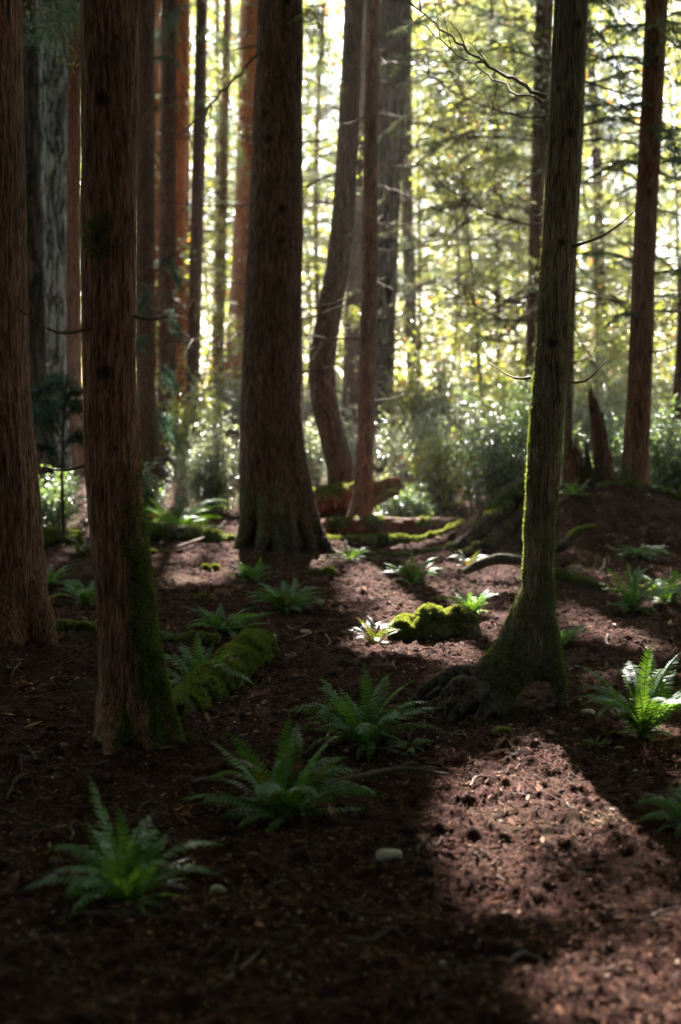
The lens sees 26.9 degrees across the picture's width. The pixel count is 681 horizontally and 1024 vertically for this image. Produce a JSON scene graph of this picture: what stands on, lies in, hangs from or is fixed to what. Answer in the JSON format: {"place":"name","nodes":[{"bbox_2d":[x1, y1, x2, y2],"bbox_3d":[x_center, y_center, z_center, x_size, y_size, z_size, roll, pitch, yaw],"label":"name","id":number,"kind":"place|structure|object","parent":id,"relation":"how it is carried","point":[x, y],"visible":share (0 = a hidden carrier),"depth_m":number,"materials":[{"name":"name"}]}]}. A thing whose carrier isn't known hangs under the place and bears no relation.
{"place":"outdoors","nodes":[
{"label":"outdoors","id":0,"kind":"place"},
{"bbox_2d":[0,394,680,1023],"bbox_3d":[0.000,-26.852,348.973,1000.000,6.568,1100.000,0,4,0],"label":"ground","id":1,"kind":"structure","parent":0,"point":[610,498],"depth_m":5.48,"materials":[{"name":"soil"}]},
{"bbox_2d":[22,0,68,505],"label":"cedar tree","id":2,"kind":"object","parent":1,"relation":"on","point":[38,361],"visible":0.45,"depth_m":19.16,"materials":[{"name":"brown wood"}]},
{"bbox_2d":[22,0,81,493],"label":"fir tree","id":3,"kind":"object","parent":1,"relation":"on","point":[53,108],"visible":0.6,"depth_m":21.53,"materials":[{"name":"grey plant"}]},
{"bbox_2d":[30,358,83,543],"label":"sapling","id":4,"kind":"object","parent":1,"relation":"on","point":[45,407],"visible":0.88,"depth_m":13.93,"materials":[{"name":"green plant"}]},
{"bbox_2d":[38,464,87,529],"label":"shrub","id":5,"kind":"object","parent":1,"relation":"on","point":[51,507],"visible":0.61,"depth_m":17.39,"materials":[{"name":"green plant"}]},
{"bbox_2d":[43,526,84,546],"bbox_3d":[-3.070,0.308,15.590,0.567,0.326,0.319,1,4,7],"label":"mossy stump","id":6,"kind":"object","parent":1,"relation":"on","point":[52,535],"visible":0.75,"depth_m":15.50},
{"bbox_2d":[50,578,94,605],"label":"fern","id":7,"kind":"object","parent":1,"relation":"on","point":[84,596],"visible":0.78,"depth_m":10.79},
{"bbox_2d":[18,0,186,753],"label":"cedar tree","id":8,"kind":"object","parent":1,"relation":"on","point":[134,700],"visible":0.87,"depth_m":6.08,"materials":[{"name":"brown plant"}]},
{"bbox_2d":[0,0,206,647],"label":"cedar tree","id":9,"kind":"object","parent":1,"relation":"on","point":[26,611],"visible":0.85,"depth_m":8.51,"materials":[{"name":"brown plant"}]},
{"bbox_2d":[23,0,215,472],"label":"cedar tree","id":10,"kind":"object","parent":1,"relation":"on","point":[73,286],"visible":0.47,"depth_m":24.07,"materials":[{"name":"brown plant"}]},
{"bbox_2d":[18,774,224,919],"bbox_3d":[-0.693,1.039,4.389,0.570,0.445,0.603,-3,5,-39],"label":"fern","id":11,"kind":"object","parent":1,"relation":"on","point":[117,879],"visible":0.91,"depth_m":4.39,"materials":[{"name":"plant"}]},
{"bbox_2d":[55,618,221,646],"bbox_3d":[-1.334,0.783,9.077,1.160,0.234,0.183,0,4,0],"label":"rotten log","id":12,"kind":"object","parent":1,"relation":"on","point":[206,638],"visible":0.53,"depth_m":9.03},
{"bbox_2d":[70,893,210,922],"bbox_3d":[-0.591,1.177,4.200,0.416,0.071,0.088,0,4,-4],"label":"stick","id":13,"kind":"object","parent":1,"relation":"on","point":[131,911],"visible":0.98,"depth_m":4.19,"materials":[{"name":"brown wood"}]},
{"bbox_2d":[142,461,171,517],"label":"shrub","id":14,"kind":"object","parent":1,"relation":"on","point":[148,488],"visible":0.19,"depth_m":18.90,"materials":[{"name":"green plant"}]},
{"bbox_2d":[154,0,160,401],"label":"cedar tree","id":15,"kind":"object","parent":1,"relation":"on","point":[157,77],"visible":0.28,"depth_m":33.39,"materials":[{"name":"orange plant"}]},
{"bbox_2d":[136,243,193,474],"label":"sapling","id":16,"kind":"object","parent":1,"relation":"on","point":[144,295],"visible":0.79,"depth_m":19.89,"materials":[{"name":"green plant"}]},
{"bbox_2d":[136,0,196,475],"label":"dying tree","id":17,"kind":"object","parent":1,"relation":"on","point":[145,234],"visible":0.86,"depth_m":23.58,"materials":[{"name":"brown plant"}]},
{"bbox_2d":[155,0,188,421],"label":"cedar tree","id":18,"kind":"object","parent":1,"relation":"on","point":[181,149],"visible":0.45,"depth_m":28.97,"materials":[{"name":"orange plant"}]},
{"bbox_2d":[155,0,204,455],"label":"cedar tree","id":19,"kind":"object","parent":1,"relation":"on","point":[167,187],"visible":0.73,"depth_m":27.52,"materials":[{"name":"brown plant"}]},
{"bbox_2d":[144,492,227,527],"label":"fern","id":20,"kind":"object","parent":1,"relation":"on","point":[168,518],"visible":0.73,"depth_m":17.27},
{"bbox_2d":[185,0,190,386],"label":"cedar tree","id":21,"kind":"object","parent":1,"relation":"on","point":[188,170],"visible":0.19,"depth_m":35.42,"materials":[{"name":"orange plant"}]},
{"bbox_2d":[147,519,235,543],"bbox_3d":[-1.756,0.241,15.909,1.516,0.293,0.313,3,5,32],"label":"rotten log","id":22,"kind":"object","parent":1,"relation":"on","point":[168,533],"visible":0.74,"depth_m":15.82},
{"bbox_2d":[157,366,229,463],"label":"shrub","id":23,"kind":"object","parent":1,"relation":"on","point":[193,416],"visible":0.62,"depth_m":25.79,"materials":[{"name":"green plant"}]},
{"bbox_2d":[151,399,239,513],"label":"shrub","id":24,"kind":"object","parent":1,"relation":"on","point":[204,474],"visible":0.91,"depth_m":19.35,"materials":[{"name":"green plant"}]},
{"bbox_2d":[155,0,238,298],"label":"background tree","id":25,"kind":"object","parent":1,"relation":"on","point":[229,202],"visible":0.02,"depth_m":35.66,"materials":[{"name":"green plant"}]},
{"bbox_2d":[155,150,240,444],"bbox_3d":[-2.908,-4.194,28.704,1.430,6.155,1.852,2,5,28],"label":"sapling","id":26,"kind":"object","parent":1,"relation":"on","point":[212,372],"visible":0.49,"depth_m":28.64,"materials":[{"name":"green plant"}]},
{"bbox_2d":[186,83,233,399],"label":"sapling","id":27,"kind":"object","parent":1,"relation":"on","point":[222,261],"visible":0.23,"depth_m":35.68,"materials":[{"name":"green plant"}]},
{"bbox_2d":[164,632,256,686],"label":"fern","id":28,"kind":"object","parent":1,"relation":"on","point":[200,652],"visible":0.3,"depth_m":7.75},
{"bbox_2d":[200,354,241,433],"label":"shrub","id":29,"kind":"object","parent":1,"relation":"on","point":[232,412],"visible":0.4,"depth_m":32.68,"materials":[{"name":"green plant"}]},
{"bbox_2d":[171,627,280,715],"bbox_3d":[-0.666,0.895,7.718,0.303,0.302,1.952,1,4,10],"label":"mossy log","id":30,"kind":"object","parent":1,"relation":"on","point":[201,686],"visible":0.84,"depth_m":7.58,"materials":[{"name":"plant"}]},
{"bbox_2d":[184,603,273,637],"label":"fern","id":31,"kind":"object","parent":1,"relation":"on","point":[229,625],"visible":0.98,"depth_m":9.56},
{"bbox_2d":[154,0,308,448],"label":"cedar tree","id":32,"kind":"object","parent":1,"relation":"on","point":[196,306],"visible":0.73,"depth_m":27.85,"materials":[{"name":"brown plant"}]},
{"bbox_2d":[205,0,257,430],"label":"fir tree","id":33,"kind":"object","parent":1,"relation":"on","point":[239,246],"visible":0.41,"depth_m":33.33,"materials":[{"name":"orange plant"}]},
{"bbox_2d":[137,0,349,553],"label":"cedar tree","id":34,"kind":"object","parent":1,"relation":"on","point":[278,511],"visible":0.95,"depth_m":14.81,"materials":[{"name":"brown plant"}]},
{"bbox_2d":[223,556,277,582],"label":"fern","id":35,"kind":"object","parent":1,"relation":"on","point":[245,571],"visible":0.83,"depth_m":12.45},
{"bbox_2d":[190,0,312,376],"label":"background tree","id":36,"kind":"object","parent":1,"relation":"on","point":[217,23],"visible":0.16,"depth_m":45.20,"materials":[{"name":"green plant"}]},
{"bbox_2d":[190,0,317,421],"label":"hemlock tree","id":37,"kind":"object","parent":1,"relation":"on","point":[222,213],"visible":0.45,"depth_m":36.43,"materials":[{"name":"brown plant"}]},
{"bbox_2d":[207,34,343,430],"bbox_3d":[-1.438,-6.483,32.533,4.350,9.608,3.294,1,4,16],"label":"sapling","id":38,"kind":"object","parent":1,"relation":"on","point":[309,278],"visible":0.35,"depth_m":32.84,"materials":[{"name":"green plant"}]},
{"bbox_2d":[181,715,379,832],"bbox_3d":[-0.221,0.969,5.266,0.650,0.377,0.633,-2,5,-28],"label":"fern","id":39,"kind":"object","parent":1,"relation":"on","point":[282,795],"visible":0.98,"depth_m":5.28,"materials":[{"name":"plant"}]},
{"bbox_2d":[242,577,327,615],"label":"fern","id":40,"kind":"object","parent":1,"relation":"on","point":[283,601],"visible":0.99,"depth_m":10.54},
{"bbox_2d":[67,0,541,516],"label":"hemlock tree","id":41,"kind":"object","parent":1,"relation":"on","point":[361,504],"visible":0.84,"depth_m":16.92,"materials":[{"name":"brown wood"}]},
{"bbox_2d":[202,0,428,403],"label":"background tree","id":42,"kind":"object","parent":1,"relation":"on","point":[324,90],"visible":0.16,"depth_m":45.44,"materials":[{"name":"green plant"}]},
{"bbox_2d":[304,416,346,486],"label":"shrub","id":43,"kind":"object","parent":1,"relation":"on","point":[316,471],"visible":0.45,"depth_m":21.34,"materials":[{"name":"green plant"}]},
{"bbox_2d":[190,0,468,315],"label":"background tree","id":44,"kind":"object","parent":1,"relation":"on","point":[315,242],"visible":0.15,"depth_m":37.33,"materials":[{"name":"green plant"}]},
{"bbox_2d":[301,137,363,448],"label":"sapling","id":45,"kind":"object","parent":1,"relation":"on","point":[355,314],"visible":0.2,"depth_m":27.91,"materials":[{"name":"green plant"}]},
{"bbox_2d":[302,0,366,441],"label":"fir tree","id":46,"kind":"object","parent":1,"relation":"on","point":[351,348],"visible":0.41,"depth_m":30.57,"materials":[{"name":"brown wood"}]},
{"bbox_2d":[301,0,385,512],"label":"hemlock tree","id":47,"kind":"object","parent":1,"relation":"on","point":[332,436],"visible":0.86,"depth_m":19.18,"materials":[{"name":"brown wood"}]},
{"bbox_2d":[324,388,385,473],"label":"shrub","id":48,"kind":"object","parent":1,"relation":"on","point":[352,444],"visible":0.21,"depth_m":23.89,"materials":[{"name":"green plant"}]},
{"bbox_2d":[313,476,402,515],"bbox_3d":[0.175,-0.179,17.987,1.228,0.547,0.526,0,4,0],"label":"rotten log","id":49,"kind":"object","parent":1,"relation":"on","point":[330,499],"visible":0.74,"depth_m":17.89,"materials":[{"name":"red wood"}]},
{"bbox_2d":[284,664,443,763],"bbox_3d":[0.090,0.889,6.283,0.666,0.390,0.580,4,6,44],"label":"fern","id":50,"kind":"object","parent":1,"relation":"on","point":[363,729],"visible":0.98,"depth_m":6.27,"materials":[{"name":"plant"}]},
{"bbox_2d":[345,615,402,644],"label":"fern","id":51,"kind":"object","parent":1,"relation":"on","point":[374,637],"visible":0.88,"depth_m":9.27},
{"bbox_2d":[321,762,448,784],"bbox_3d":[0.162,1.063,5.776,0.517,0.046,0.215,-1,4,-10],"label":"stick","id":52,"kind":"object","parent":1,"relation":"on","point":[377,772],"visible":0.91,"depth_m":5.80,"materials":[{"name":"brown wood"}]},
{"bbox_2d":[321,514,459,535],"bbox_3d":[0.597,0.168,16.657,1.728,0.290,0.303,0,4,0],"label":"mossy log","id":53,"kind":"object","parent":1,"relation":"on","point":[371,523],"visible":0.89,"depth_m":16.56,"materials":[{"name":"plant"}]},
{"bbox_2d":[327,518,463,547],"bbox_3d":[0.552,0.262,15.497,1.671,0.397,0.394,1,4,10],"label":"mossy log","id":54,"kind":"object","parent":1,"relation":"on","point":[381,539],"visible":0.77,"depth_m":15.41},
{"bbox_2d":[373,480,444,517],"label":"shrub","id":55,"kind":"object","parent":1,"relation":"on","point":[411,506],"visible":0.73,"depth_m":18.16,"materials":[{"name":"green plant"}]},
{"bbox_2d":[376,553,448,585],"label":"fern","id":56,"kind":"object","parent":1,"relation":"on","point":[411,573],"visible":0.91,"depth_m":12.21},
{"bbox_2d":[303,0,533,463],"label":"fir tree","id":57,"kind":"object","parent":1,"relation":"on","point":[392,98],"visible":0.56,"depth_m":25.88,"materials":[{"name":"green plant"}]},
{"bbox_2d":[374,395,464,497],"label":"shrub","id":58,"kind":"object","parent":1,"relation":"on","point":[419,430],"visible":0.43,"depth_m":20.89,"materials":[{"name":"green plant"}]},
{"bbox_2d":[360,31,484,401],"bbox_3d":[1.588,-4.980,26.983,2.324,8.185,2.182,3,5,37],"label":"sapling","id":59,"kind":"object","parent":1,"relation":"on","point":[419,348],"visible":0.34,"depth_m":26.74,"materials":[{"name":"green plant"}]},
{"bbox_2d":[376,319,480,468],"bbox_3d":[1.523,-1.918,24.805,1.905,2.909,1.589,0,4,0],"label":"shrub","id":60,"kind":"object","parent":1,"relation":"on","point":[411,397],"visible":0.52,"depth_m":24.78,"materials":[{"name":"green plant"}]},
{"bbox_2d":[392,427,473,508],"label":"shrub","id":61,"kind":"object","parent":1,"relation":"on","point":[430,478],"visible":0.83,"depth_m":19.89,"materials":[{"name":"green plant"}]},
{"bbox_2d":[204,0,663,408],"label":"background tree","id":62,"kind":"object","parent":1,"relation":"on","point":[405,203],"visible":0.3,"depth_m":29.57,"materials":[{"name":"green plant"}]},
{"bbox_2d":[386,602,481,642],"bbox_3d":[0.625,0.758,9.453,0.656,0.325,0.403,0,4,0],"label":"mossy boulder","id":63,"kind":"object","parent":1,"relation":"on","point":[430,621],"visible":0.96,"depth_m":9.34,"materials":[{"name":"plant"}]},
{"bbox_2d":[190,0,680,402],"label":"woodland","id":64,"kind":"object","parent":1,"relation":"on","point":[208,160],"visible":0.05,"depth_m":59.23,"materials":[{"name":"green plant"}]},
{"bbox_2d":[395,68,476,356],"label":"sapling","id":65,"kind":"object","parent":1,"relation":"on","point":[428,229],"visible":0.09,"depth_m":37.35,"materials":[{"name":"green plant"}]},
{"bbox_2d":[374,333,514,470],"bbox_3d":[1.917,-1.869,24.930,2.439,2.707,2.417,3,5,36],"label":"shrub","id":66,"kind":"object","parent":1,"relation":"on","point":[446,402],"visible":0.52,"depth_m":24.62,"materials":[{"name":"green plant"}]},
{"bbox_2d":[412,42,509,405],"bbox_3d":[3.145,-7.896,39.728,3.420,10.510,3.730,-2,5,-26],"label":"sapling","id":67,"kind":"object","parent":1,"relation":"on","point":[460,349],"visible":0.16,"depth_m":39.53,"materials":[{"name":"green plant"}]},
{"bbox_2d":[399,1,528,404],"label":"sapling","id":68,"kind":"object","parent":1,"relation":"on","point":[414,141],"visible":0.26,"depth_m":30.60,"materials":[{"name":"green plant"}]},
{"bbox_2d":[397,0,533,394],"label":"background tree","id":69,"kind":"object","parent":1,"relation":"on","point":[483,226],"visible":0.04,"depth_m":43.38,"materials":[{"name":"green plant"}]},
{"bbox_2d":[436,586,499,613],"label":"fern","id":70,"kind":"object","parent":1,"relation":"on","point":[464,601],"visible":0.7,"depth_m":10.40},
{"bbox_2d":[418,383,530,512],"bbox_3d":[2.132,-0.759,19.555,1.763,2.042,1.858,-3,5,-39],"label":"shrub","id":71,"kind":"object","parent":1,"relation":"on","point":[506,466],"visible":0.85,"depth_m":19.33,"materials":[{"name":"green plant"}]},
{"bbox_2d":[441,477,525,555],"bbox_3d":[1.571,0.047,14.345,1.282,0.761,0.638,-3,5,-33],"label":"root mass","id":72,"kind":"object","parent":1,"relation":"on","point":[501,504],"visible":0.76,"depth_m":14.16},
{"bbox_2d":[454,286,525,443],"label":"shrub","id":73,"kind":"object","parent":1,"relation":"on","point":[511,371],"visible":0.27,"depth_m":27.58,"materials":[{"name":"green plant"}]},
{"bbox_2d":[402,67,582,457],"bbox_3d":[2.504,-4.491,26.176,2.312,7.446,3.339,-3,5,-33],"label":"sapling","id":74,"kind":"object","parent":1,"relation":"on","point":[464,321],"visible":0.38,"depth_m":25.76,"materials":[{"name":"green plant"}]},
{"bbox_2d":[423,30,584,376],"bbox_3d":[3.612,-6.347,32.853,4.327,9.307,2.608,-1,4,-17],"label":"sapling","id":75,"kind":"object","parent":1,"relation":"on","point":[518,180],"visible":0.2,"depth_m":32.73,"materials":[{"name":"green plant"}]},
{"bbox_2d":[339,0,674,379],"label":"background tree","id":76,"kind":"object","parent":1,"relation":"on","point":[493,228],"visible":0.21,"depth_m":35.69,"materials":[{"name":"green plant"}]},
{"bbox_2d":[422,328,592,428],"bbox_3d":[4.120,-3.121,33.730,3.888,3.086,3.344,2,5,31],"label":"shrub","id":77,"kind":"object","parent":1,"relation":"on","point":[476,370],"visible":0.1,"depth_m":33.54,"materials":[{"name":"green plant"}]},
{"bbox_2d":[377,0,642,724],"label":"hemlock tree","id":78,"kind":"object","parent":1,"relation":"on","point":[524,649],"visible":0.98,"depth_m":6.86,"materials":[{"name":"brown plant"}]},
{"bbox_2d":[462,553,558,579],"bbox_3d":[1.503,0.467,12.360,0.946,0.201,0.159,3,5,35],"label":"curved root","id":79,"kind":"object","parent":1,"relation":"on","point":[494,559],"visible":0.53,"depth_m":12.43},
{"bbox_2d":[353,0,680,485],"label":"hemlock tree","id":80,"kind":"object","parent":1,"relation":"on","point":[568,413],"visible":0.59,"depth_m":15.21,"materials":[{"name":"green plant"}]},
{"bbox_2d":[362,0,680,411],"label":"hemlock tree","id":81,"kind":"object","parent":1,"relation":"on","point":[543,13],"visible":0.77,"depth_m":21.71,"materials":[{"name":"green plant"}]},
{"bbox_2d":[421,0,625,340],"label":"background tree","id":82,"kind":"object","parent":1,"relation":"on","point":[584,264],"visible":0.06,"depth_m":56.69,"materials":[{"name":"green plant"}]},
{"bbox_2d":[480,340,589,484],"bbox_3d":[2.929,-1.376,21.968,1.754,2.574,1.658,0,4,0],"label":"shrub","id":83,"kind":"object","parent":1,"relation":"on","point":[522,383],"visible":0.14,"depth_m":21.91,"materials":[{"name":"green plant"}]},
{"bbox_2d":[449,31,622,385],"bbox_3d":[4.373,-5.633,29.795,4.405,8.656,3.024,-2,5,-25],"label":"sapling","id":84,"kind":"object","parent":1,"relation":"on","point":[527,194],"visible":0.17,"depth_m":29.39,"materials":[{"name":"green plant"}]},
{"bbox_2d":[441,1,680,399],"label":"background tree","id":85,"kind":"object","parent":1,"relation":"on","point":[596,154],"visible":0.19,"depth_m":37.40,"materials":[{"name":"green plant"}]},
{"bbox_2d":[460,3,680,367],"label":"background tree","id":86,"kind":"object","parent":1,"relation":"on","point":[588,285],"visible":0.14,"depth_m":41.05,"materials":[{"name":"green plant"}]},
{"bbox_2d":[565,432,586,486],"bbox_3d":[2.563,-0.281,15.311,0.302,1.164,0.277,0,4,0],"label":"broken snag","id":87,"kind":"object","parent":1,"relation":"on","point":[574,465],"visible":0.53,"depth_m":15.24,"materials":[{"name":"red wood"}]},
{"bbox_2d":[555,568,618,593],"bbox_3d":[2.050,0.567,11.839,0.588,0.190,0.120,2,5,29],"label":"mossy log","id":88,"kind":"object","parent":1,"relation":"on","point":[569,577],"visible":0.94,"depth_m":11.84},
{"bbox_2d":[509,82,671,400],"bbox_3d":[4.771,-4.644,26.762,3.094,7.505,3.248,0,4,0],"label":"sapling","id":89,"kind":"object","parent":1,"relation":"on","point":[612,342],"visible":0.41,"depth_m":26.81,"materials":[{"name":"green plant"}]},
{"bbox_2d":[573,290,627,451],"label":"shrub","id":90,"kind":"object","parent":1,"relation":"on","point":[594,341],"visible":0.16,"depth_m":27.82,"materials":[{"name":"green plant"}]},
{"bbox_2d":[588,384,616,482],"bbox_3d":[2.856,-0.585,15.399,0.370,1.634,0.276,0,4,0],"label":"broken snag","id":91,"kind":"object","parent":1,"relation":"on","point":[603,465],"visible":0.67,"depth_m":15.32,"materials":[{"name":"red wood"}]},
{"bbox_2d":[524,0,680,257],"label":"background tree","id":92,"kind":"object","parent":1,"relation":"on","point":[679,98],"visible":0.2,"depth_m":33.57,"materials":[{"name":"green plant"}]},
{"bbox_2d":[573,343,651,461],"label":"shrub","id":93,"kind":"object","parent":1,"relation":"on","point":[577,416],"visible":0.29,"depth_m":25.72,"materials":[{"name":"green plant"}]},
{"bbox_2d":[560,412,666,479],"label":"shrub","id":94,"kind":"object","parent":1,"relation":"on","point":[617,457],"visible":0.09,"depth_m":18.34,"materials":[{"name":"green plant"}]},
{"bbox_2d":[547,0,680,484],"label":"cedar tree","id":95,"kind":"object","parent":1,"relation":"on","point":[635,464],"visible":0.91,"depth_m":14.72,"materials":[{"name":"brown plant"}]},
{"bbox_2d":[574,331,673,452],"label":"shrub","id":96,"kind":"object","parent":1,"relation":"on","point":[619,408],"visible":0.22,"depth_m":24.75,"materials":[{"name":"green plant"}]},
{"bbox_2d":[575,14,679,380],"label":"sapling","id":97,"kind":"object","parent":1,"relation":"on","point":[606,70],"visible":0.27,"depth_m":32.37,"materials":[{"name":"green plant"}]},
{"bbox_2d":[575,42,680,406],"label":"sapling","id":98,"kind":"object","parent":1,"relation":"on","point":[665,316],"visible":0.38,"depth_m":24.82,"materials":[{"name":"green plant"}]},
{"bbox_2d":[576,642,680,741],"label":"fern","id":99,"kind":"object","parent":1,"relation":"on","point":[646,712],"visible":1,"depth_m":6.42,"materials":[{"name":"plant"}]},
{"bbox_2d":[579,0,680,465],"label":"cedar tree","id":100,"kind":"object","parent":1,"relation":"on","point":[676,389],"visible":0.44,"depth_m":20.15,"materials":[{"name":"green plant"}]},
{"bbox_2d":[579,18,680,335],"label":"sapling","id":101,"kind":"object","parent":1,"relation":"on","point":[664,112],"visible":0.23,"depth_m":37.52,"materials":[{"name":"green plant"}]},
{"bbox_2d":[585,2,680,299],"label":"background tree","id":102,"kind":"object","parent":1,"relation":"on","point":[661,198],"visible":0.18,"depth_m":39.64,"materials":[{"name":"green plant"}]},
{"bbox_2d":[595,480,680,500],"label":"mossy log","id":103,"kind":"object","parent":1,"relation":"on","point":[668,492],"visible":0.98,"depth_m":14.78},
{"bbox_2d":[596,562,680,615],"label":"fern","id":104,"kind":"object","parent":1,"relation":"on","point":[634,599],"visible":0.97,"depth_m":10.51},
{"bbox_2d":[614,543,672,560],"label":"fern","id":105,"kind":"object","parent":1,"relation":"on","point":[643,551],"visible":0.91,"depth_m":13.36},
{"bbox_2d":[610,394,680,493],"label":"shrub","id":106,"kind":"object","parent":1,"relation":"on","point":[665,472],"visible":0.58,"depth_m":18.38,"materials":[{"name":"green plant"}]},
{"bbox_2d":[634,780,680,837],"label":"fern","id":107,"kind":"object","parent":1,"relation":"on","point":[675,814],"visible":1,"depth_m":5.14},
{"bbox_2d":[635,569,680,604],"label":"fern","id":108,"kind":"object","parent":1,"relation":"on","point":[669,596],"visible":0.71,"depth_m":10.94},
{"bbox_2d":[190,0,680,393],"label":"sky","id":109,"kind":"structure","parent":0,"point":[203,322],"materials":[{"name":"white"}]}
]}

